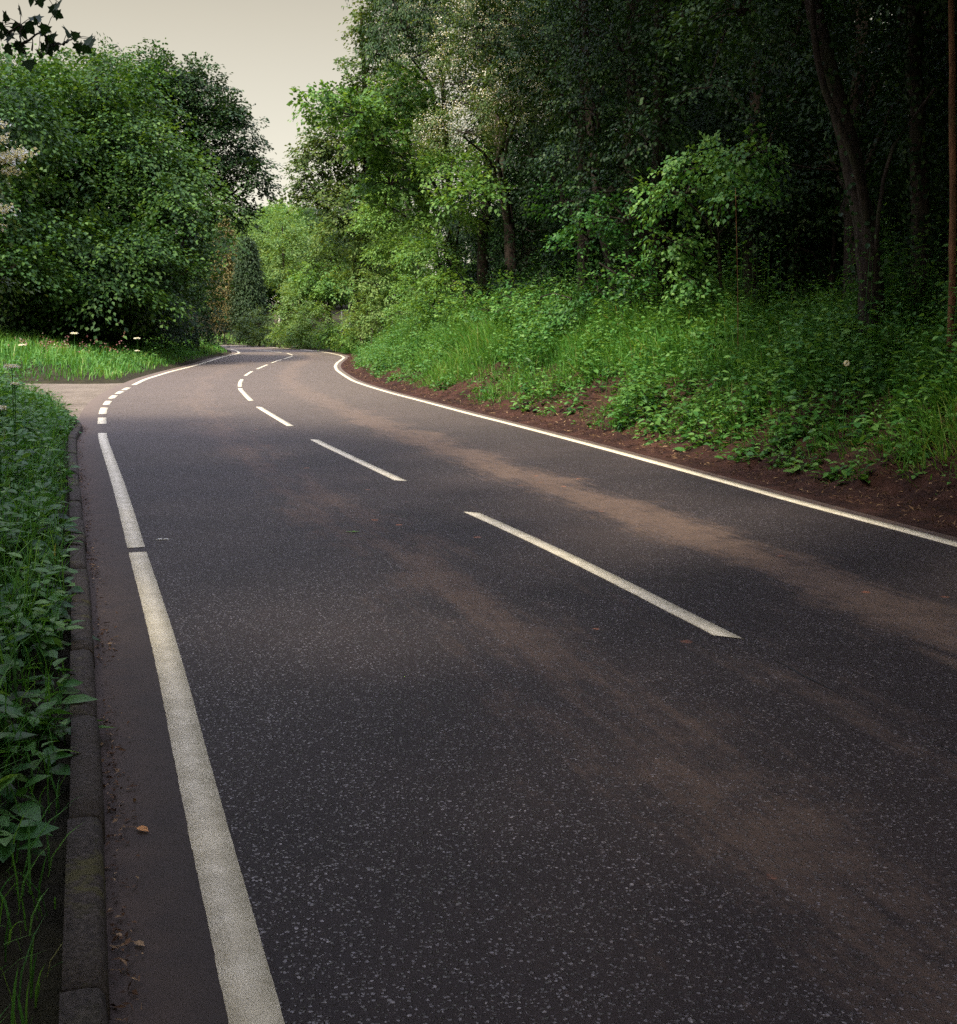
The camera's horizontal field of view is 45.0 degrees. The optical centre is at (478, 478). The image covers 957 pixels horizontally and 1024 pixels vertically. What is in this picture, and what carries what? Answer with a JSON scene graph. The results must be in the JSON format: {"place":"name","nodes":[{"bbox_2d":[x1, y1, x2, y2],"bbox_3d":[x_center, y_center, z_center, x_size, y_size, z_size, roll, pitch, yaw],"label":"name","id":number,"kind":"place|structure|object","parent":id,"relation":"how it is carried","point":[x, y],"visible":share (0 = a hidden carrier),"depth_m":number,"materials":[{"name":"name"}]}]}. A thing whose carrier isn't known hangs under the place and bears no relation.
{"place":"outdoors","nodes":[
{"label":"outdoors","id":0,"kind":"place"},
{"bbox_2d":[25,383,122,419],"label":"side road","id":1,"kind":"structure","parent":0,"point":[80,396],"depth_m":25.84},
{"bbox_2d":[0,0,894,301],"label":"sky","id":2,"kind":"structure","parent":0,"point":[270,48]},
{"bbox_2d":[0,272,956,1023],"bbox_3d":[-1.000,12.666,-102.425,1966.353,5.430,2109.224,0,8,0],"label":"ground","id":3,"kind":"structure","parent":0,"point":[48,940],"depth_m":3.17,"materials":[{"name":"green plant"}]},
{"bbox_2d":[0,405,6,495],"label":"cow parsley","id":4,"kind":"object","parent":3,"relation":"on","point":[3,407],"visible":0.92,"depth_m":7.57,"materials":[{"name":"green plant"}]},
{"bbox_2d":[3,363,19,441],"bbox_3d":[-4.025,-0.448,10.036,0.156,1.108,0.148,0,8,0],"label":"cow parsley","id":5,"kind":"object","parent":3,"relation":"on","point":[11,366],"visible":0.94,"depth_m":9.97,"materials":[{"name":"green plant"}]},
{"bbox_2d":[10,382,19,453],"bbox_3d":[-3.844,-0.324,9.643,0.076,0.976,0.081,-2,8,-14],"label":"cow parsley","id":6,"kind":"object","parent":3,"relation":"on","point":[16,383],"visible":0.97,"depth_m":9.60,"materials":[{"name":"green plant"}]},
{"bbox_2d":[0,119,47,315],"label":"hawthorn tree","id":7,"kind":"object","parent":3,"relation":"on","point":[5,157],"visible":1,"depth_m":12.78,"materials":[{"name":"green plant"}]},
{"bbox_2d":[0,49,64,245],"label":"tree","id":8,"kind":"object","parent":3,"relation":"on","point":[14,61],"depth_m":59.66,"materials":[{"name":"green plant"}]},
{"bbox_2d":[0,287,91,339],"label":"shrub","id":9,"kind":"object","parent":3,"relation":"on","point":[17,326],"visible":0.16,"depth_m":42.45,"materials":[{"name":"green plant"}]},
{"bbox_2d":[0,42,110,310],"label":"maple tree","id":10,"kind":"object","parent":3,"relation":"on","point":[17,102],"visible":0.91,"depth_m":38.37,"materials":[{"name":"green plant"}]},
{"bbox_2d":[0,359,115,862],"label":"undergrowth","id":11,"kind":"object","parent":3,"relation":"on","point":[39,725],"visible":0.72,"depth_m":5.39,"materials":[{"name":"green plant"}]},
{"bbox_2d":[8,333,128,352],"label":"wildflowers","id":12,"kind":"object","parent":3,"relation":"on","point":[67,343],"visible":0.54,"depth_m":35.82,"materials":[{"name":"green plant"}]},
{"bbox_2d":[0,289,159,347],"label":"shrub","id":13,"kind":"object","parent":3,"relation":"on","point":[70,330],"visible":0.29,"depth_m":44.35,"materials":[{"name":"green plant"}]},
{"bbox_2d":[59,416,109,1023],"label":"kerb","id":14,"kind":"structure","parent":3,"relation":"on","point":[84,998],"depth_m":3.23,"materials":[{"name":"concrete"}]},
{"bbox_2d":[0,37,215,284],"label":"maple tree","id":15,"kind":"object","parent":3,"relation":"on","point":[67,55],"visible":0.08,"depth_m":55.25,"materials":[{"name":"green plant"}]},
{"bbox_2d":[0,31,250,352],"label":"maple tree","id":16,"kind":"object","parent":3,"relation":"on","point":[116,256],"visible":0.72,"depth_m":43.27,"materials":[{"name":"green plant"}]},
{"bbox_2d":[82,277,201,349],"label":"shrub","id":17,"kind":"object","parent":3,"relation":"on","point":[178,328],"visible":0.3,"depth_m":47.81,"materials":[{"name":"green plant"}]},
{"bbox_2d":[118,195,202,292],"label":"tree","id":18,"kind":"object","parent":3,"relation":"on","point":[164,269],"depth_m":68.68,"materials":[{"name":"green plant"}]},
{"bbox_2d":[134,193,244,314],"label":"tree","id":19,"kind":"object","parent":3,"relation":"on","point":[212,238],"visible":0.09,"depth_m":73.78,"materials":[{"name":"green plant"}]},
{"bbox_2d":[145,279,235,353],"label":"shrub","id":20,"kind":"object","parent":3,"relation":"on","point":[195,335],"visible":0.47,"depth_m":54.26,"materials":[{"name":"green plant"}]},
{"bbox_2d":[125,46,287,336],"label":"maple tree","id":21,"kind":"object","parent":3,"relation":"on","point":[215,120],"visible":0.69,"depth_m":57.55,"materials":[{"name":"green plant"}]},
{"bbox_2d":[203,215,239,331],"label":"conifer","id":22,"kind":"object","parent":3,"relation":"on","point":[229,266],"visible":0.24,"depth_m":91.01,"materials":[{"name":"green plant"}]},
{"bbox_2d":[189,200,267,325],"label":"tree","id":23,"kind":"object","parent":3,"relation":"on","point":[239,234],"visible":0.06,"depth_m":103.01,"materials":[{"name":"green plant"}]},
{"bbox_2d":[223,232,272,339],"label":"conifer","id":24,"kind":"object","parent":3,"relation":"on","point":[248,289],"visible":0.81,"depth_m":86.19,"materials":[{"name":"green plant"}]},
{"bbox_2d":[229,303,281,346],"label":"shrub","id":25,"kind":"object","parent":3,"relation":"on","point":[255,335],"visible":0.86,"depth_m":78.61,"materials":[{"name":"green plant"}]},
{"bbox_2d":[274,315,278,345],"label":"fence post","id":26,"kind":"object","parent":3,"relation":"on","point":[275,320],"visible":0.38,"depth_m":78.76,"materials":[{"name":"grey wood"}]},
{"bbox_2d":[243,202,320,329],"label":"ash tree","id":27,"kind":"object","parent":3,"relation":"on","point":[289,240],"visible":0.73,"depth_m":92.86,"materials":[{"name":"green plant"}]},
{"bbox_2d":[236,198,332,313],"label":"tree","id":28,"kind":"object","parent":3,"relation":"on","point":[271,208],"visible":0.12,"depth_m":116.06,"materials":[{"name":"green plant"}]},
{"bbox_2d":[263,276,337,349],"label":"shrub","id":29,"kind":"object","parent":3,"relation":"on","point":[289,333],"visible":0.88,"depth_m":71.06,"materials":[{"name":"green plant"}]},
{"bbox_2d":[288,192,351,321],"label":"tree","id":30,"kind":"object","parent":3,"relation":"on","point":[314,217],"visible":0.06,"depth_m":102.24,"materials":[{"name":"green plant"}]},
{"bbox_2d":[279,250,361,338],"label":"sycamore tree","id":31,"kind":"object","parent":3,"relation":"on","point":[325,290],"visible":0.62,"depth_m":72.08,"materials":[{"name":"green plant"}]},
{"bbox_2d":[303,311,379,351],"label":"shrub","id":32,"kind":"object","parent":3,"relation":"on","point":[339,337],"visible":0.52,"depth_m":62.74,"materials":[{"name":"green plant"}]},
{"bbox_2d":[312,206,379,325],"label":"tree","id":33,"kind":"object","parent":3,"relation":"on","point":[341,262],"visible":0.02,"depth_m":90.42,"materials":[{"name":"green plant"}]},
{"bbox_2d":[296,210,417,324],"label":"elm tree","id":34,"kind":"object","parent":3,"relation":"on","point":[345,253],"visible":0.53,"depth_m":59.49,"materials":[{"name":"green plant"}]},
{"bbox_2d":[278,0,452,345],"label":"sycamore tree","id":35,"kind":"object","parent":3,"relation":"on","point":[317,144],"visible":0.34,"depth_m":55.57,"materials":[{"name":"green plant"}]},
{"bbox_2d":[286,61,446,306],"bbox_3d":[-1.854,-9.111,41.243,3.816,8.608,20.302,1,8,10],"label":"lime tree","id":36,"kind":"object","parent":3,"relation":"on","point":[362,118],"visible":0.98,"depth_m":34.09,"materials":[{"name":"green plant"}]},
{"bbox_2d":[340,280,397,347],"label":"shrub","id":37,"kind":"object","parent":3,"relation":"on","point":[364,332],"visible":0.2,"depth_m":57.13,"materials":[{"name":"green plant"}]},
{"bbox_2d":[337,267,415,349],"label":"shrub","id":38,"kind":"object","parent":3,"relation":"on","point":[373,303],"visible":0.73,"depth_m":50.97,"materials":[{"name":"green plant"}]},
{"bbox_2d":[334,158,424,328],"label":"tree","id":39,"kind":"object","parent":3,"relation":"on","point":[372,236],"visible":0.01,"depth_m":78.40,"materials":[{"name":"green plant"}]},
{"bbox_2d":[341,0,475,288],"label":"ash tree","id":40,"kind":"object","parent":3,"relation":"on","point":[404,26],"visible":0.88,"depth_m":32.46,"materials":[{"name":"green plant"}]},
{"bbox_2d":[358,82,474,296],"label":"tree","id":41,"kind":"object","parent":3,"relation":"on","point":[432,212],"visible":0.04,"depth_m":68.48,"materials":[{"name":"green plant"}]},
{"bbox_2d":[341,138,517,309],"bbox_3d":[-1.367,-8.734,41.203,5.187,7.539,24.283,-2,8,-12],"label":"hazel tree","id":42,"kind":"object","parent":3,"relation":"on","point":[413,252],"visible":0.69,"depth_m":35.80,"materials":[{"name":"green plant"}]},
{"bbox_2d":[376,268,490,335],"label":"shrub","id":43,"kind":"object","parent":3,"relation":"on","point":[431,300],"visible":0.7,"depth_m":34.55,"materials":[{"name":"green plant"}]},
{"bbox_2d":[370,0,579,305],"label":"tree","id":44,"kind":"object","parent":3,"relation":"on","point":[482,272],"visible":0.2,"depth_m":36.27,"materials":[{"name":"green plant"}]},
{"bbox_2d":[0,188,956,493],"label":"bank plants","id":45,"kind":"object","parent":3,"relation":"on","point":[800,354],"visible":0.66,"depth_m":15.28,"materials":[{"name":"green plant"}]},
{"bbox_2d":[372,0,588,296],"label":"hawthorn tree","id":46,"kind":"object","parent":3,"relation":"on","point":[496,120],"visible":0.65,"depth_m":30.17,"materials":[{"name":"green plant"}]},
{"bbox_2d":[72,197,901,313],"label":"distant woods","id":47,"kind":"object","parent":3,"relation":"on","point":[270,293],"depth_m":128.92,"materials":[{"name":"green plant"}]},
{"bbox_2d":[401,0,577,277],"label":"tree","id":48,"kind":"object","parent":3,"relation":"on","point":[460,237],"visible":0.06,"depth_m":40.66,"materials":[{"name":"green plant"}]},
{"bbox_2d":[417,161,599,311],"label":"holly bush","id":49,"kind":"object","parent":3,"relation":"on","point":[466,246],"visible":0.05,"depth_m":41.27,"materials":[{"name":"green plant"}]},
{"bbox_2d":[457,8,578,267],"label":"tree","id":50,"kind":"object","parent":3,"relation":"on","point":[518,131],"depth_m":41.42,"materials":[{"name":"green plant"}]},
{"bbox_2d":[432,160,624,308],"bbox_3d":[0.837,-7.409,36.610,4.052,6.008,18.238,-1,8,-10],"label":"shrub","id":51,"kind":"object","parent":3,"relation":"on","point":[530,272],"visible":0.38,"depth_m":33.51,"materials":[{"name":"green plant"}]},
{"bbox_2d":[453,263,608,339],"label":"shrub","id":52,"kind":"object","parent":3,"relation":"on","point":[559,314],"visible":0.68,"depth_m":25.43,"materials":[{"name":"green plant"}]},
{"bbox_2d":[466,202,620,296],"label":"holly bush","id":53,"kind":"object","parent":3,"relation":"on","point":[501,252],"depth_m":43.59,"materials":[{"name":"green plant"}]},
{"bbox_2d":[485,175,667,322],"bbox_3d":[1.768,-4.540,24.814,2.148,3.713,10.069,-2,8,-12],"label":"elm tree","id":54,"kind":"object","parent":3,"relation":"on","point":[607,228],"visible":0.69,"depth_m":22.32,"materials":[{"name":"green plant"}]},
{"bbox_2d":[445,0,707,293],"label":"tree","id":55,"kind":"object","parent":3,"relation":"on","point":[526,195],"visible":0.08,"depth_m":35.23,"materials":[{"name":"green plant"}]},
{"bbox_2d":[459,0,705,313],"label":"elm tree","id":56,"kind":"object","parent":3,"relation":"on","point":[578,68],"visible":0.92,"depth_m":22.89,"materials":[{"name":"green plant"}]},
{"bbox_2d":[461,0,725,276],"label":"tree","id":57,"kind":"object","parent":3,"relation":"on","point":[545,200],"visible":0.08,"depth_m":30.46,"materials":[{"name":"green plant"}]},
{"bbox_2d":[530,0,664,316],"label":"tree","id":58,"kind":"object","parent":3,"relation":"on","point":[608,260],"visible":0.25,"depth_m":25.14,"materials":[{"name":"brown plant"}]},
{"bbox_2d":[518,174,684,310],"bbox_3d":[4.146,-7.242,37.110,5.010,6.377,6.308,-5,9,-32],"label":"holly bush","id":59,"kind":"object","parent":3,"relation":"on","point":[569,252],"visible":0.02,"depth_m":36.86,"materials":[{"name":"green plant"}]},
{"bbox_2d":[554,181,689,315],"bbox_3d":[4.777,-7.119,36.480,4.939,6.287,6.220,6,10,37],"label":"holly bush","id":60,"kind":"object","parent":3,"relation":"on","point":[601,257],"visible":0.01,"depth_m":35.19,"materials":[{"name":"green plant"}]},
{"bbox_2d":[565,219,684,311],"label":"holly bush","id":61,"kind":"object","parent":3,"relation":"on","point":[619,263],"visible":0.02,"depth_m":34.79,"materials":[{"name":"green plant"}]},
{"bbox_2d":[512,0,785,315],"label":"tree","id":62,"kind":"object","parent":3,"relation":"on","point":[645,233],"visible":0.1,"depth_m":28.99,"materials":[{"name":"green plant"}]},
{"bbox_2d":[647,0,673,314],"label":"sycamore tree","id":63,"kind":"object","parent":3,"relation":"on","point":[667,229],"visible":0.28,"depth_m":24.25,"materials":[{"name":"grey plant"}]},
{"bbox_2d":[593,179,733,315],"bbox_3d":[5.003,-6.212,32.067,4.225,5.378,5.321,0,8,1],"label":"holly bush","id":64,"kind":"object","parent":3,"relation":"on","point":[619,260],"visible":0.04,"depth_m":31.72,"materials":[{"name":"green plant"}]},
{"bbox_2d":[572,0,780,305],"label":"tree","id":65,"kind":"object","parent":3,"relation":"on","point":[632,4],"visible":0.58,"depth_m":19.88,"materials":[{"name":"green plant"}]},
{"bbox_2d":[554,3,802,233],"bbox_3d":[6.505,-13.485,35.869,9.896,18.134,10.786,-6,10,-38],"label":"tree","id":66,"kind":"object","parent":3,"relation":"on","point":[683,84],"depth_m":33.58,"materials":[{"name":"green plant"}]},
{"bbox_2d":[624,122,792,313],"bbox_3d":[3.470,-3.601,18.151,2.310,3.615,4.243,0,8,0],"label":"elm tree","id":67,"kind":"object","parent":3,"relation":"on","point":[715,166],"visible":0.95,"depth_m":18.47,"materials":[{"name":"green plant"}]},
{"bbox_2d":[603,0,815,303],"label":"tree","id":68,"kind":"object","parent":3,"relation":"on","point":[705,142],"visible":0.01,"depth_m":31.36,"materials":[{"name":"green plant"}]},
{"bbox_2d":[682,196,790,314],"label":"holly bush","id":69,"kind":"object","parent":3,"relation":"on","point":[727,264],"visible":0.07,"depth_m":29.87,"materials":[{"name":"green plant"}]},
{"bbox_2d":[692,166,787,364],"bbox_3d":[3.545,-2.767,16.060,1.298,3.125,1.255,0,8,0],"label":"tree","id":70,"kind":"object","parent":3,"relation":"on","point":[743,192],"visible":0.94,"depth_m":15.98,"materials":[{"name":"green plant"}]},
{"bbox_2d":[679,177,816,319],"bbox_3d":[8.158,-6.924,34.067,5.015,6.383,6.315,7,10,41],"label":"holly bush","id":71,"kind":"object","parent":3,"relation":"on","point":[739,259],"depth_m":33.25,"materials":[{"name":"green plant"}]},
{"bbox_2d":[674,95,840,297],"bbox_3d":[7.803,-7.517,34.620,6.206,7.899,7.814,-3,8,-19],"label":"holly bush","id":72,"kind":"object","parent":3,"relation":"on","point":[724,224],"depth_m":33.60,"materials":[{"name":"green plant"}]},
{"bbox_2d":[673,119,843,313],"bbox_3d":[6.810,-5.821,27.414,4.377,5.571,5.511,-2,8,-16],"label":"holly bush","id":73,"kind":"object","parent":3,"relation":"on","point":[763,251],"visible":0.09,"depth_m":27.10,"materials":[{"name":"green plant"}]},
{"bbox_2d":[590,0,944,313],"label":"tree","id":74,"kind":"object","parent":3,"relation":"on","point":[711,126],"visible":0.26,"depth_m":24.36,"materials":[{"name":"green plant"}]},
{"bbox_2d":[671,86,899,313],"bbox_3d":[7.023,-6.045,26.791,6.337,6.405,5.032,-2,8,-15],"label":"holly bush","id":75,"kind":"object","parent":3,"relation":"on","point":[786,266],"visible":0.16,"depth_m":26.18,"materials":[{"name":"green plant"}]},
{"bbox_2d":[644,0,956,342],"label":"tree","id":76,"kind":"object","parent":3,"relation":"on","point":[865,219],"visible":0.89,"depth_m":14.98,"materials":[{"name":"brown plant"}]},
{"bbox_2d":[680,0,940,311],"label":"tree","id":77,"kind":"object","parent":3,"relation":"on","point":[714,57],"visible":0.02,"depth_m":27.13,"materials":[{"name":"green plant"}]},
{"bbox_2d":[739,216,895,303],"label":"holly bush","id":78,"kind":"object","parent":3,"relation":"on","point":[815,263],"visible":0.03,"depth_m":32.10,"materials":[{"name":"green plant"}]},
{"bbox_2d":[695,64,956,314],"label":"holly bush","id":79,"kind":"object","parent":3,"relation":"on","point":[831,264],"visible":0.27,"depth_m":23.37,"materials":[{"name":"green plant"}]},
{"bbox_2d":[706,0,956,304],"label":"tree","id":80,"kind":"object","parent":3,"relation":"on","point":[857,77],"visible":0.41,"depth_m":19.97,"materials":[{"name":"green plant"}]},
{"bbox_2d":[736,97,956,315],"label":"holly bush","id":81,"kind":"object","parent":3,"relation":"on","point":[873,205],"visible":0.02,"depth_m":27.78,"materials":[{"name":"green plant"}]},
{"bbox_2d":[752,0,956,294],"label":"tree","id":82,"kind":"object","parent":3,"relation":"on","point":[772,74],"visible":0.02,"depth_m":24.39,"materials":[{"name":"green plant"}]},
{"bbox_2d":[799,0,956,329],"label":"tree","id":83,"kind":"object","parent":3,"relation":"on","point":[921,198],"visible":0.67,"depth_m":16.00,"materials":[{"name":"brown plant"}]},
{"bbox_2d":[810,5,956,302],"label":"tree","id":84,"kind":"object","parent":3,"relation":"on","point":[944,57],"visible":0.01,"depth_m":27.73,"materials":[{"name":"green plant"}]},
{"bbox_2d":[853,20,956,200],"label":"tree","id":85,"kind":"object","parent":3,"relation":"on","point":[893,131],"visible":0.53,"depth_m":17.01,"materials":[{"name":"green plant"}]},
{"bbox_2d":[853,11,956,320],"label":"tree","id":86,"kind":"object","parent":3,"relation":"on","point":[945,159],"visible":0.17,"depth_m":19.08,"materials":[{"name":"green plant"}]},
{"bbox_2d":[875,108,956,310],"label":"holly bush","id":87,"kind":"object","parent":3,"relation":"on","point":[898,227],"visible":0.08,"depth_m":23.57,"materials":[{"name":"green plant"}]},
{"bbox_2d":[876,0,956,361],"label":"tree","id":88,"kind":"object","parent":3,"relation":"on","point":[952,156],"visible":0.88,"depth_m":13.06,"materials":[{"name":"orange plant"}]},
{"bbox_2d":[883,190,956,280],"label":"holly bush","id":89,"kind":"object","parent":3,"relation":"on","point":[908,226],"visible":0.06,"depth_m":24.78,"materials":[{"name":"green plant"}]},
{"bbox_2d":[891,160,956,293],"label":"holly bush","id":90,"kind":"object","parent":3,"relation":"on","point":[942,224],"visible":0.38,"depth_m":18.94,"materials":[{"name":"green plant"}]},
{"bbox_3d":[-6.755,-4.166,1.912,12.623,10.496,16.768,0,8,0],"label":"sycamore tree","id":91,"kind":"object","parent":3,"relation":"on","visible":0},
{"bbox_2d":[28,0,61,16],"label":"sycamore branch","id":92,"kind":"object","parent":91,"relation":"attached to","point":[53,8],"visible":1,"depth_m":8.53,"materials":[{"name":"green plant"}]},
{"bbox_2d":[0,5,95,71],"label":"sycamore branch","id":93,"kind":"object","parent":91,"relation":"attached to","point":[50,45],"visible":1,"depth_m":8.83,"materials":[{"name":"green plant"}]},
{"bbox_2d":[77,345,956,1023],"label":"road","id":94,"kind":"structure","parent":0,"point":[481,719],"depth_m":4.38,"materials":[{"name":"grey asphalt"}]},
{"bbox_2d":[130,940,144,945],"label":"fallen leaf","id":95,"kind":"object","parent":94,"relation":"on","point":[139,942],"visible":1,"depth_m":2.81,"materials":[{"name":"brown plant"}]},
{"bbox_2d":[128,825,148,831],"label":"fallen leaf","id":96,"kind":"object","parent":94,"relation":"on","point":[143,828],"visible":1,"depth_m":3.44,"materials":[{"name":"brown plant"}]},
{"bbox_2d":[78,356,956,1021],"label":"leaf litter","id":97,"kind":"object","parent":94,"relation":"on","point":[532,422],"visible":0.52,"depth_m":10.27,"materials":[{"name":"brown plant"}]},
{"bbox_2d":[341,353,956,536],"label":"bank","id":98,"kind":"structure","parent":0,"point":[884,482],"depth_m":12.22,"materials":[{"name":"brown soil"}]},
{"bbox_2d":[842,360,849,436],"bbox_3d":[3.676,-0.675,11.616,0.068,1.036,0.076,-6,10,-38],"label":"dandelion clock","id":99,"kind":"object","parent":98,"relation":"on","point":[846,364],"visible":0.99,"depth_m":11.58,"materials":[{"name":"white plant"}]}
]}

